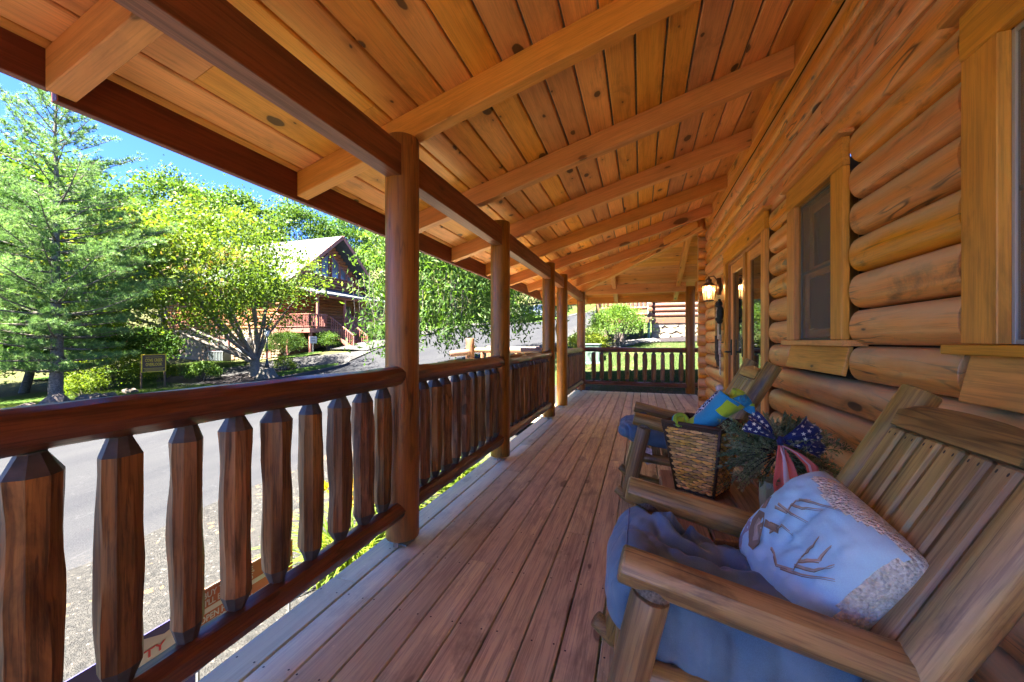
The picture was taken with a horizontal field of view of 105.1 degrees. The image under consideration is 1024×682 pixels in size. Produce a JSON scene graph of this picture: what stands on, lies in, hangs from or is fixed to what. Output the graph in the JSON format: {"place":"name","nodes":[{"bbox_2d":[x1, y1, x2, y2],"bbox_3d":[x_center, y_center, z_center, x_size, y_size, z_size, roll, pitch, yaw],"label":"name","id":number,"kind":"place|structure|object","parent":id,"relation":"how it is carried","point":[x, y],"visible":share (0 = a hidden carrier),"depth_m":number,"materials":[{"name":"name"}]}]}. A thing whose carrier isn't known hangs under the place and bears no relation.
{"place":"outdoors","nodes":[
{"label":"outdoors","id":0,"kind":"place"},
{"bbox_2d":[0,381,213,407],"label":"grass","id":1,"kind":"structure","parent":0,"point":[147,388],"depth_m":16.16,"materials":[{"name":"green plant"}]},
{"bbox_2d":[34,359,265,380],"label":"lawn","id":2,"kind":"structure","parent":0,"point":[46,377],"depth_m":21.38,"materials":[{"name":"green plant"}]},
{"bbox_2d":[94,326,190,365],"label":"undergrowth","id":3,"kind":"object","parent":2,"relation":"on","point":[166,347],"visible":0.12,"depth_m":22.93,"materials":[{"name":"green plant"}]},
{"bbox_2d":[130,325,192,359],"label":"undergrowth","id":4,"kind":"object","parent":2,"relation":"on","point":[172,347],"visible":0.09,"depth_m":25.87,"materials":[{"name":"green plant"}]},
{"bbox_2d":[156,348,376,387],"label":"driveway","id":5,"kind":"structure","parent":0,"point":[307,361],"depth_m":22.26,"materials":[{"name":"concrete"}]},
{"bbox_2d":[261,352,318,359],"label":"lawn","id":6,"kind":"structure","parent":0,"point":[300,354],"depth_m":24.71,"materials":[{"name":"green plant"}]},
{"bbox_2d":[263,330,309,357],"bbox_3d":[-14.578,0.143,25.158,3.469,2.002,3.314,0,0,18],"label":"boxwood bush","id":7,"kind":"object","parent":6,"relation":"on","point":[288,342],"visible":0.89,"depth_m":24.71,"materials":[{"name":"green plant"}]},
{"bbox_2d":[310,336,316,342],"bbox_3d":[-13.006,0.267,25.680,0.044,1.125,0.550,0,0,21],"label":"yard sign","id":8,"kind":"object","parent":6,"relation":"on","point":[313,339],"visible":0.96,"depth_m":25.68,"materials":[{"name":"grey paint"}]},
{"bbox_2d":[276,363,337,375],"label":"lawn","id":9,"kind":"structure","parent":0,"point":[293,371],"depth_m":20.94,"materials":[{"name":"green plant"}]},
{"bbox_2d":[0,303,643,570],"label":"road","id":10,"kind":"structure","parent":0,"point":[78,461],"depth_m":5.63,"materials":[{"name":"grey asphalt"}]},
{"bbox_2d":[0,252,684,663],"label":"ground","id":11,"kind":"structure","parent":0,"point":[14,384],"depth_m":26.08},
{"bbox_2d":[16,403,35,406],"bbox_3d":[-14.226,1.935,11.510,0.409,0.258,0.430,0,0,23],"label":"rock","id":12,"kind":"object","parent":11,"relation":"on","point":[25,404],"visible":0.35,"depth_m":11.43,"materials":[{"name":"grey stone"}]},
{"bbox_2d":[0,305,108,383],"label":"undergrowth","id":13,"kind":"object","parent":11,"relation":"on","point":[12,347],"visible":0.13,"depth_m":15.49,"materials":[{"name":"green plant"}]},
{"bbox_2d":[38,394,70,403],"bbox_3d":[-13.880,1.880,11.928,0.540,0.533,0.474,0,0,-15],"label":"rock","id":14,"kind":"object","parent":11,"relation":"on","point":[53,398],"visible":0.47,"depth_m":11.81,"materials":[{"name":"grey stone"}]},
{"bbox_2d":[0,121,160,392],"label":"forest tree","id":15,"kind":"object","parent":11,"relation":"on","point":[26,383],"visible":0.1,"depth_m":16.85,"materials":[{"name":"green plant"}]},
{"bbox_2d":[75,394,99,399],"bbox_3d":[-13.636,1.889,12.628,0.717,0.374,0.528,0,0,26],"label":"rock","id":16,"kind":"object","parent":11,"relation":"on","point":[85,396],"visible":0.41,"depth_m":12.49,"materials":[{"name":"grey stone"}]},
{"bbox_2d":[6,314,179,381],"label":"undergrowth","id":17,"kind":"object","parent":11,"relation":"on","point":[132,338],"visible":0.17,"depth_m":19.47,"materials":[{"name":"green plant"}]},
{"bbox_2d":[3,183,186,378],"bbox_3d":[-21.158,-2.604,20.010,7.486,9.976,8.093,0,0,6],"label":"forest tree","id":18,"kind":"object","parent":11,"relation":"on","point":[133,255],"depth_m":20.00,"materials":[{"name":"green plant"}]},
{"bbox_2d":[24,153,168,219],"bbox_3d":[-32.807,-6.815,30.948,11.094,15.455,11.038,0,0,-31],"label":"forest tree","id":19,"kind":"object","parent":11,"relation":"on","point":[118,190],"visible":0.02,"depth_m":30.83,"materials":[{"name":"green plant"}]},
{"bbox_2d":[73,229,174,368],"bbox_3d":[-27.066,-3.199,26.055,7.786,10.762,8.166,0,0,-25],"label":"forest tree","id":20,"kind":"object","parent":11,"relation":"on","point":[144,314],"depth_m":27.01,"materials":[{"name":"green plant"}]},
{"bbox_2d":[0,364,321,405],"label":"verge","id":21,"kind":"structure","parent":11,"relation":"on","point":[28,398],"depth_m":15.86,"materials":[{"name":"green plant"}]},
{"bbox_2d":[64,372,116,395],"bbox_3d":[-16.044,1.699,14.744,1.736,1.101,1.855,0,0,-34],"label":"bush","id":22,"kind":"object","parent":21,"relation":"on","point":[78,385],"visible":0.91,"depth_m":14.59,"materials":[{"name":"green plant"}]},
{"bbox_2d":[90,393,107,397],"bbox_3d":[-14.147,1.940,13.351,0.629,0.376,0.469,0,0,-31],"label":"rock","id":23,"kind":"object","parent":21,"relation":"on","point":[100,395],"visible":0.29,"depth_m":13.32,"materials":[{"name":"grey stone"}]},
{"bbox_2d":[0,81,202,394],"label":"pine tree","id":24,"kind":"object","parent":21,"relation":"on","point":[55,314],"visible":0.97,"depth_m":12.16,"materials":[{"name":"green plant"}]},
{"bbox_2d":[47,337,171,390],"bbox_3d":[-17.230,1.018,16.776,4.228,2.427,3.876,0,0,18],"label":"bush","id":25,"kind":"object","parent":21,"relation":"on","point":[134,366],"visible":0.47,"depth_m":16.73,"materials":[{"name":"green plant"}]},
{"bbox_2d":[103,392,116,396],"bbox_3d":[-14.350,1.971,13.957,0.406,0.289,0.557,0,0,2],"label":"rock","id":26,"kind":"object","parent":21,"relation":"on","point":[108,394],"visible":0.38,"depth_m":13.93,"materials":[{"name":"grey stone"}]},
{"bbox_2d":[122,388,138,393],"bbox_3d":[-14.898,2.007,15.280,0.542,0.348,0.560,0,0,-8],"label":"rock","id":27,"kind":"object","parent":21,"relation":"on","point":[130,390],"visible":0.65,"depth_m":15.12,"materials":[{"name":"white stone"}]},
{"bbox_2d":[140,354,165,388],"bbox_3d":[-15.305,1.378,16.752,0.107,1.623,0.879,0,0,21],"label":"estate sign","id":28,"kind":"object","parent":21,"relation":"on","point":[152,362],"visible":0.97,"depth_m":16.69,"materials":[{"name":"orange wood"}]},
{"bbox_2d":[143,362,180,378],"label":"bush","id":29,"kind":"object","parent":21,"relation":"on","point":[169,372],"visible":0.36,"depth_m":19.47,"materials":[{"name":"green plant"}]},
{"bbox_2d":[0,185,348,376],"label":"maple tree","id":30,"kind":"object","parent":21,"relation":"on","point":[258,280],"visible":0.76,"depth_m":16.96,"materials":[{"name":"green plant"}]},
{"bbox_2d":[104,154,235,319],"bbox_3d":[-33.781,-9.423,38.080,11.123,16.184,11.666,0,0,12],"label":"forest tree","id":31,"kind":"object","parent":11,"relation":"on","point":[161,182],"visible":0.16,"depth_m":36.32,"materials":[{"name":"green plant"}]},
{"bbox_2d":[144,202,216,329],"bbox_3d":[-29.329,-5.388,32.946,9.889,12.694,9.049,0,0,-10],"label":"forest tree","id":32,"kind":"object","parent":11,"relation":"on","point":[162,320],"visible":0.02,"depth_m":32.64,"materials":[{"name":"green plant"}]},
{"bbox_2d":[208,351,230,360],"bbox_3d":[-20.884,1.063,28.104,1.460,0.680,0.660,0,0,18],"label":"air conditioner","id":33,"kind":"object","parent":11,"relation":"on","point":[220,356],"visible":0.84,"depth_m":27.83,"materials":[{"name":"grey metal"}]},
{"bbox_2d":[170,173,289,246],"bbox_3d":[-26.531,-7.541,37.593,10.369,15.065,10.899,0,0,-39],"label":"forest tree","id":34,"kind":"object","parent":11,"relation":"on","point":[246,200],"visible":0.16,"depth_m":36.05,"materials":[{"name":"green plant"}]},
{"bbox_2d":[197,368,305,384],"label":"mulch","id":35,"kind":"object","parent":11,"relation":"on","point":[243,377],"visible":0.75,"depth_m":19.09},
{"bbox_2d":[176,358,226,381],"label":"bush","id":36,"kind":"object","parent":35,"relation":"on","point":[193,371],"visible":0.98,"depth_m":18.65,"materials":[{"name":"green plant"}]},
{"bbox_2d":[253,327,278,379],"bbox_3d":[-11.851,0.624,19.003,1.256,2.640,1.230,0,0,18],"label":"street lamp","id":37,"kind":"object","parent":35,"relation":"on","point":[267,371],"visible":0.88,"depth_m":18.84,"materials":[{"name":"grey metal"}]},
{"bbox_2d":[271,354,300,369],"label":"bush","id":38,"kind":"object","parent":35,"relation":"on","point":[281,361],"visible":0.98,"depth_m":20.95,"materials":[{"name":"green plant"}]},
{"bbox_2d":[167,236,384,360],"bbox_3d":[-18.194,-3.025,33.072,17.819,10.750,11.282,0,0,18],"label":"neighbour cabin","id":39,"kind":"object","parent":11,"relation":"on","point":[331,312],"visible":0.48,"depth_m":30.27,"materials":[{"name":"brown wood"}]},
{"bbox_2d":[208,337,228,350],"bbox_3d":[-21.762,0.225,29.118,2.060,1.010,0.100,0,0,18],"label":"window","id":40,"kind":"structure","parent":39,"relation":"in","point":[222,339],"depth_m":29.09,"materials":[{"name":"grey"}]},
{"bbox_2d":[312,261,319,274],"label":"window","id":41,"kind":"structure","parent":39,"relation":"in","point":[317,270],"depth_m":30.51,"materials":[{"name":"blue glass"}]},
{"bbox_2d":[321,253,329,277],"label":"window","id":42,"kind":"structure","parent":39,"relation":"in","point":[326,258],"depth_m":31.31,"materials":[{"name":"blue glass"}]},
{"bbox_2d":[331,254,339,279],"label":"window","id":43,"kind":"structure","parent":39,"relation":"in","point":[335,270],"depth_m":32.21,"materials":[{"name":"blue glass"}]},
{"bbox_2d":[340,266,345,280],"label":"window","id":44,"kind":"structure","parent":39,"relation":"in","point":[342,273],"depth_m":33.07,"materials":[{"name":"blue glass"}]},
{"bbox_2d":[346,275,351,282],"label":"window","id":45,"kind":"structure","parent":39,"relation":"in","point":[348,279],"depth_m":33.75,"materials":[{"name":"blue glass"}]},
{"bbox_2d":[346,305,351,320],"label":"window","id":46,"kind":"structure","parent":39,"relation":"in","point":[348,308],"depth_m":33.87,"materials":[{"name":"grey"}]},
{"bbox_2d":[353,307,358,329],"bbox_3d":[-13.762,-1.925,34.662,0.050,2.050,0.800,0,0,18],"label":"door","id":47,"kind":"structure","parent":39,"relation":"in","point":[356,309],"depth_m":34.67,"materials":[{"name":"brown wood"}]},
{"bbox_2d":[229,361,349,383],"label":"kerb","id":48,"kind":"structure","parent":11,"relation":"on","point":[344,363],"depth_m":19.97,"materials":[{"name":"concrete"}]},
{"bbox_2d":[246,195,343,241],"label":"forest tree","id":49,"kind":"object","parent":11,"relation":"on","point":[296,213],"visible":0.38,"depth_m":40.64,"materials":[{"name":"green plant"}]},
{"bbox_2d":[63,385,591,681],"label":"gravel verge","id":50,"kind":"structure","parent":11,"relation":"on","point":[79,653],"depth_m":2.85,"materials":[{"name":"beige gravel"}]},
{"bbox_2d":[65,619,194,681],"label":"yard sign","id":51,"kind":"object","parent":50,"relation":"on","point":[159,639],"visible":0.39,"depth_m":1.77,"materials":[{"name":"brown wood"}]},
{"bbox_2d":[196,539,292,681],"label":"yard sign","id":52,"kind":"object","parent":50,"relation":"on","point":[214,607],"visible":0.28,"depth_m":2.08,"materials":[{"name":"brown wood"}]},
{"bbox_2d":[251,481,422,590],"bbox_3d":[-1.191,1.347,2.872,1.386,0.769,1.343,0,0,38],"label":"daylily","id":53,"kind":"object","parent":50,"relation":"on","point":[361,552],"visible":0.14,"depth_m":2.74,"materials":[{"name":"green plant"}]},
{"bbox_2d":[324,483,450,526],"bbox_3d":[-1.077,1.297,3.578,1.485,0.768,1.421,0,0,18],"label":"daylily","id":54,"kind":"object","parent":50,"relation":"on","point":[420,506],"visible":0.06,"depth_m":3.46,"materials":[{"name":"green plant"}]},
{"bbox_2d":[437,455,489,493],"bbox_3d":[-0.628,1.234,4.317,1.416,0.760,1.325,0,0,-40],"label":"daylily","id":55,"kind":"object","parent":50,"relation":"on","point":[461,476],"visible":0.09,"depth_m":4.12,"materials":[{"name":"green plant"}]},
{"bbox_2d":[450,338,556,422],"bbox_3d":[-0.094,0.800,6.938,1.751,1.700,1.627,0,0,18],"label":"stair railing","id":56,"kind":"object","parent":50,"relation":"on","point":[469,351],"visible":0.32,"depth_m":6.74,"materials":[{"name":"brown wood"}]},
{"bbox_2d":[313,330,342,350],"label":"boxwood bush","id":57,"kind":"object","parent":11,"relation":"on","point":[324,338],"visible":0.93,"depth_m":26.82,"materials":[{"name":"green plant"}]},
{"bbox_2d":[306,213,380,277],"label":"forest tree","id":58,"kind":"object","parent":11,"relation":"on","point":[348,232],"visible":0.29,"depth_m":44.87,"materials":[{"name":"green plant"}]},
{"bbox_2d":[367,324,384,338],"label":"boxwood bush","id":59,"kind":"object","parent":11,"relation":"on","point":[376,331],"visible":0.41,"depth_m":29.88,"materials":[{"name":"green plant"}]},
{"bbox_2d":[354,230,423,268],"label":"forest tree","id":60,"kind":"object","parent":11,"relation":"on","point":[375,245],"visible":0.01,"depth_m":45.57,"materials":[{"name":"green plant"}]},
{"bbox_2d":[364,314,576,350],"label":"kerb","id":61,"kind":"structure","parent":11,"relation":"on","point":[432,333],"depth_m":33.45,"materials":[{"name":"concrete"}]},
{"bbox_2d":[596,301,697,340],"bbox_3d":[7.933,-2.046,15.698,8.704,5.591,3.223,0,0,18],"label":"neighbour cabin","id":62,"kind":"object","parent":11,"relation":"on","point":[659,313],"visible":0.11,"depth_m":15.41,"materials":[{"name":"brown wood"}]},
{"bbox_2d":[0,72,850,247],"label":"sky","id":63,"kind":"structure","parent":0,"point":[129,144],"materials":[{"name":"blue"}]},
{"bbox_2d":[333,313,576,349],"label":"sidewalk","id":64,"kind":"structure","parent":0,"point":[362,344],"depth_m":27.15,"materials":[{"name":"concrete"}]},
{"bbox_2d":[366,304,595,330],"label":"lawn","id":65,"kind":"structure","parent":0,"point":[574,311],"depth_m":53.27,"materials":[{"name":"green plant"}]},
{"bbox_2d":[522,305,556,317],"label":"white truck","id":66,"kind":"object","parent":65,"relation":"on","point":[540,308],"visible":0.16,"depth_m":52.12,"materials":[{"name":"grey paint"}]},
{"bbox_2d":[198,390,974,681],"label":"porch floor","id":67,"kind":"structure","parent":0,"point":[494,571],"depth_m":1.85,"materials":[{"name":"brown wood"}]},
{"bbox_2d":[0,366,405,681],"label":"porch railing","id":68,"kind":"object","parent":67,"relation":"on","point":[33,588],"visible":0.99,"depth_m":1.15,"materials":[{"name":"brown wood"}]},
{"bbox_2d":[385,132,418,545],"bbox_3d":[-0.629,-0.003,2.253,0.189,2.304,0.189,0,0,18],"label":"porch post","id":69,"kind":"object","parent":67,"relation":"on","point":[402,270],"visible":0.8,"depth_m":2.17,"materials":[{"name":"brown wood"}]},
{"bbox_2d":[419,356,504,504],"bbox_3d":[-0.362,0.641,3.030,0.131,1.010,1.586,0,0,18],"label":"porch railing","id":70,"kind":"object","parent":67,"relation":"on","point":[458,416],"visible":0.85,"depth_m":2.84,"materials":[{"name":"brown wood"}]},
{"bbox_2d":[491,220,509,460],"bbox_3d":[-0.114,-0.003,3.826,0.189,2.304,0.189,0,0,18],"label":"porch post","id":71,"kind":"object","parent":67,"relation":"on","point":[500,300],"visible":0.77,"depth_m":3.74,"materials":[{"name":"brown wood"}]},
{"bbox_2d":[510,350,552,437],"bbox_3d":[0.225,0.641,4.841,0.132,1.010,2.020,0,0,18],"label":"porch railing","id":72,"kind":"object","parent":67,"relation":"on","point":[529,388],"visible":0.85,"depth_m":4.58,"materials":[{"name":"brown wood"}]},
{"bbox_2d":[542,262,554,418],"bbox_3d":[0.546,-0.003,5.840,0.189,2.304,0.189,0,0,18],"label":"porch post","id":73,"kind":"object","parent":67,"relation":"on","point":[548,314],"visible":0.73,"depth_m":5.76,"materials":[{"name":"brown wood"}]},
{"bbox_2d":[557,274,567,407],"bbox_3d":[0.874,-0.003,6.838,0.189,2.304,0.189,0,0,18],"label":"porch post","id":74,"kind":"object","parent":67,"relation":"on","point":[562,347],"visible":0.87,"depth_m":6.76,"materials":[{"name":"brown wood"}]},
{"bbox_2d":[568,347,583,394],"bbox_3d":[1.241,0.642,7.935,0.134,1.009,2.213,0,0,18],"label":"porch railing","id":75,"kind":"object","parent":67,"relation":"on","point":[575,372],"visible":0.81,"depth_m":7.87,"materials":[{"name":"brown wood"}]},
{"bbox_2d":[577,290,584,390],"bbox_3d":[1.590,-0.003,9.024,0.189,2.304,0.189,0,0,18],"label":"porch post","id":76,"kind":"object","parent":67,"relation":"on","point":[580,323],"visible":0.7,"depth_m":8.94,"materials":[{"name":"brown wood"}]},
{"bbox_2d":[585,347,686,387],"bbox_3d":[2.676,0.569,8.678,2.180,0.861,0.117,0,0,18],"label":"porch railing","id":77,"kind":"object","parent":76,"relation":"attached to","point":[644,383],"visible":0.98,"depth_m":8.62,"materials":[{"name":"brown wood"}]},
{"bbox_2d":[685,286,694,394],"bbox_3d":[3.785,-0.003,8.336,0.189,2.304,0.190,0,0,18],"label":"porch post","id":78,"kind":"object","parent":67,"relation":"on","point":[690,338],"visible":0.98,"depth_m":8.26,"materials":[{"name":"brown wood"}]},
{"bbox_2d":[697,0,1023,681],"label":"log cabin","id":79,"kind":"object","parent":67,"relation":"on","point":[873,272],"visible":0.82,"depth_m":1.75,"materials":[{"name":"brown wood"}]},
{"bbox_2d":[0,0,816,305],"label":"porch roof","id":80,"kind":"structure","parent":79,"relation":"attached to","point":[592,148],"depth_m":2.22,"materials":[{"name":"brown wood"}]},
{"bbox_2d":[701,276,721,301],"bbox_3d":[2.652,-0.699,5.213,0.248,0.337,0.153,0,0,18],"label":"wall lantern","id":81,"kind":"object","parent":79,"relation":"attached to","point":[708,290],"depth_m":5.17,"materials":[{"name":"glass"}]},
{"bbox_2d":[714,301,718,363],"bbox_3d":[2.708,-0.112,5.187,0.050,0.841,0.226,0,0,18],"label":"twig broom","id":82,"kind":"object","parent":79,"relation":"hanging from","point":[716,348],"visible":0.81,"depth_m":5.20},
{"bbox_2d":[716,323,720,374],"bbox_3d":[2.666,-0.021,5.073,0.045,0.902,0.302,0,0,18],"label":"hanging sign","id":83,"kind":"object","parent":79,"relation":"hanging from","point":[719,346],"visible":0.82,"depth_m":4.98,"materials":[{"name":"brown wood"}]},
{"bbox_2d":[715,299,723,323],"bbox_3d":[2.639,-0.377,5.001,0.090,0.323,0.228,0,0,18],"label":"bear plaque","id":84,"kind":"object","parent":79,"relation":"attached to","point":[719,312],"visible":1,"depth_m":4.93,"materials":[{"name":"black metal"}]},
{"bbox_2d":[719,205,776,476],"bbox_3d":[2.438,0.018,4.073,0.195,2.260,1.860,0,0,18],"label":"door","id":85,"kind":"structure","parent":79,"relation":"in","point":[748,255],"depth_m":3.93,"materials":[{"name":"brown wood"}]},
{"bbox_2d":[779,127,868,375],"bbox_3d":[1.865,-0.446,2.391,0.155,1.257,0.910,0,0,18],"label":"window","id":86,"kind":"structure","parent":79,"relation":"in","point":[820,235],"depth_m":2.37,"materials":[{"name":"brown wood"}]},
{"bbox_2d":[937,0,1023,413],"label":"window","id":87,"kind":"structure","parent":79,"relation":"in","point":[991,54],"depth_m":1.16,"materials":[{"name":"brown wood"}]},
{"bbox_2d":[555,322,697,390],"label":"lawn","id":88,"kind":"structure","parent":0,"point":[634,336],"depth_m":10.88,"materials":[{"name":"green plant"}]},
{"bbox_2d":[340,223,590,365],"bbox_3d":[-1.340,-3.201,13.740,8.952,8.005,8.197,0,0,18],"label":"willow oak tree","id":89,"kind":"object","parent":88,"relation":"on","point":[434,306],"visible":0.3,"depth_m":12.09,"materials":[{"name":"green plant"}]},
{"bbox_2d":[568,329,612,347],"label":"bush","id":90,"kind":"object","parent":88,"relation":"on","point":[592,337],"visible":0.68,"depth_m":12.23,"materials":[{"name":"green plant"}]},
{"bbox_2d":[585,344,601,363],"bbox_3d":[2.311,0.427,11.608,0.660,0.700,0.600,0,0,18],"label":"utility cabinet","id":91,"kind":"object","parent":88,"relation":"on","point":[587,357],"visible":0.35,"depth_m":11.34,"materials":[{"name":"grey metal"}]},
{"bbox_2d":[585,303,663,345],"bbox_3d":[3.344,-0.530,12.533,2.330,1.716,2.283,0,0,-5],"label":"bush","id":92,"kind":"object","parent":88,"relation":"on","point":[600,321],"visible":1,"depth_m":12.21,"materials":[{"name":"green plant"}]},
{"bbox_2d":[604,338,659,346],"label":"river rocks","id":93,"kind":"object","parent":88,"relation":"on","point":[637,341],"visible":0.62,"depth_m":12.62,"materials":[{"name":"white stone"}]},
{"bbox_2d":[585,382,697,395],"bbox_3d":[4.402,1.121,8.548,7.013,0.369,1.012,0,0,18],"label":"straw strip","id":94,"kind":"object","parent":88,"relation":"on","point":[664,391],"visible":0.13,"depth_m":9.11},
{"bbox_2d":[626,335,696,341],"bbox_3d":[6.741,-0.124,13.563,5.782,0.546,3.980,0,0,18],"label":"mulch bed","id":95,"kind":"object","parent":88,"relation":"on","point":[680,338],"visible":0.19,"depth_m":13.10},
{"bbox_3d":[1.046,1.145,1.488,0.920,0.008,2.550,0,0,18],"label":"floor mat","id":96,"kind":"object","parent":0,"visible":0},
{"bbox_2d":[614,358,781,505],"bbox_3d":[1.258,0.636,2.744,1.025,1.021,0.583,0,0,18],"label":"rocking chair","id":97,"kind":"object","parent":96,"relation":"on","point":[752,381],"visible":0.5,"depth_m":2.59,"materials":[{"name":"brown wood"}]},
{"bbox_2d":[618,415,666,464],"bbox_3d":[1.059,0.695,2.802,0.571,0.260,0.469,0,0,18],"label":"seat cushion","id":98,"kind":"object","parent":97,"relation":"on","point":[627,428],"visible":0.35,"depth_m":2.68,"materials":[{"name":"blue fabric"}]},
{"bbox_2d":[659,469,759,549],"bbox_3d":[1.076,0.937,1.763,0.746,0.406,0.780,0,0,18],"label":"side table","id":99,"kind":"object","parent":96,"relation":"on","point":[746,498],"visible":0.04,"depth_m":1.81,"materials":[{"name":"brown wood"}]},
{"bbox_2d":[661,412,743,499],"bbox_3d":[0.941,0.560,1.944,0.291,0.346,0.291,0,0,-42],"label":"wicker basket","id":100,"kind":"object","parent":99,"relation":"on","point":[693,449],"visible":0.86,"depth_m":1.85,"materials":[{"name":"wicker"}]},
{"bbox_2d":[672,412,688,426],"bbox_3d":[0.822,0.389,1.915,0.077,0.080,0.064,0,0,-7],"label":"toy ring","id":101,"kind":"object","parent":100,"relation":"in","point":[680,417],"visible":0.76,"depth_m":1.91,"materials":[{"name":"green plastic"}]},
{"bbox_2d":[688,388,754,426],"bbox_3d":[0.950,0.345,1.855,0.152,0.258,0.358,0,0,-32],"label":"pillow","id":102,"kind":"object","parent":100,"relation":"in","point":[721,405],"visible":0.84,"depth_m":1.77,"materials":[{"name":"blue fabric"}]},
{"bbox_2d":[694,391,717,415],"bbox_3d":[0.957,0.338,1.942,0.053,0.192,0.155,0,0,-41],"label":"checked cloth","id":103,"kind":"object","parent":102,"relation":"in","point":[703,406],"visible":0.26,"depth_m":1.92,"materials":[{"name":"white fabric"}]},
{"bbox_2d":[715,384,723,391],"bbox_3d":[1.003,0.228,1.897,0.038,0.036,0.037,0,0,18],"label":"ball","id":104,"kind":"object","parent":103,"relation":"on","point":[718,387],"visible":0.84,"depth_m":1.89,"materials":[{"name":"white"}]},
{"bbox_2d":[710,410,854,506],"bbox_3d":[1.102,0.516,1.626,0.505,0.435,0.572,0,0,18],"label":"potted plant","id":105,"kind":"object","parent":99,"relation":"on","point":[752,446],"visible":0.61,"depth_m":1.61,"materials":[{"name":"green plant"}]},
{"bbox_2d":[742,411,826,492],"bbox_3d":[1.021,0.505,1.462,0.276,0.470,0.171,0,0,18],"label":"ribbon bow","id":106,"kind":"object","parent":105,"relation":"attached to","point":[805,429],"visible":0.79,"depth_m":1.47,"materials":[{"name":"multicoloured"}]},
{"bbox_2d":[591,384,1023,681],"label":"rocking chair","id":107,"kind":"object","parent":96,"relation":"on","point":[931,490],"visible":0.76,"depth_m":0.82,"materials":[{"name":"brown wood"}]},
{"bbox_2d":[605,506,862,681],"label":"seat cushion","id":108,"kind":"object","parent":107,"relation":"on","point":[700,646],"visible":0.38,"depth_m":0.91,"materials":[{"name":"blue fabric"}]},
{"bbox_2d":[739,471,928,630],"bbox_3d":[0.784,0.548,1.001,0.323,0.369,0.356,0,0,18],"label":"throw pillow","id":109,"kind":"object","parent":108,"relation":"on","point":[824,543],"visible":0.88,"depth_m":0.90,"materials":[{"name":"grey fabric"}]}
]}

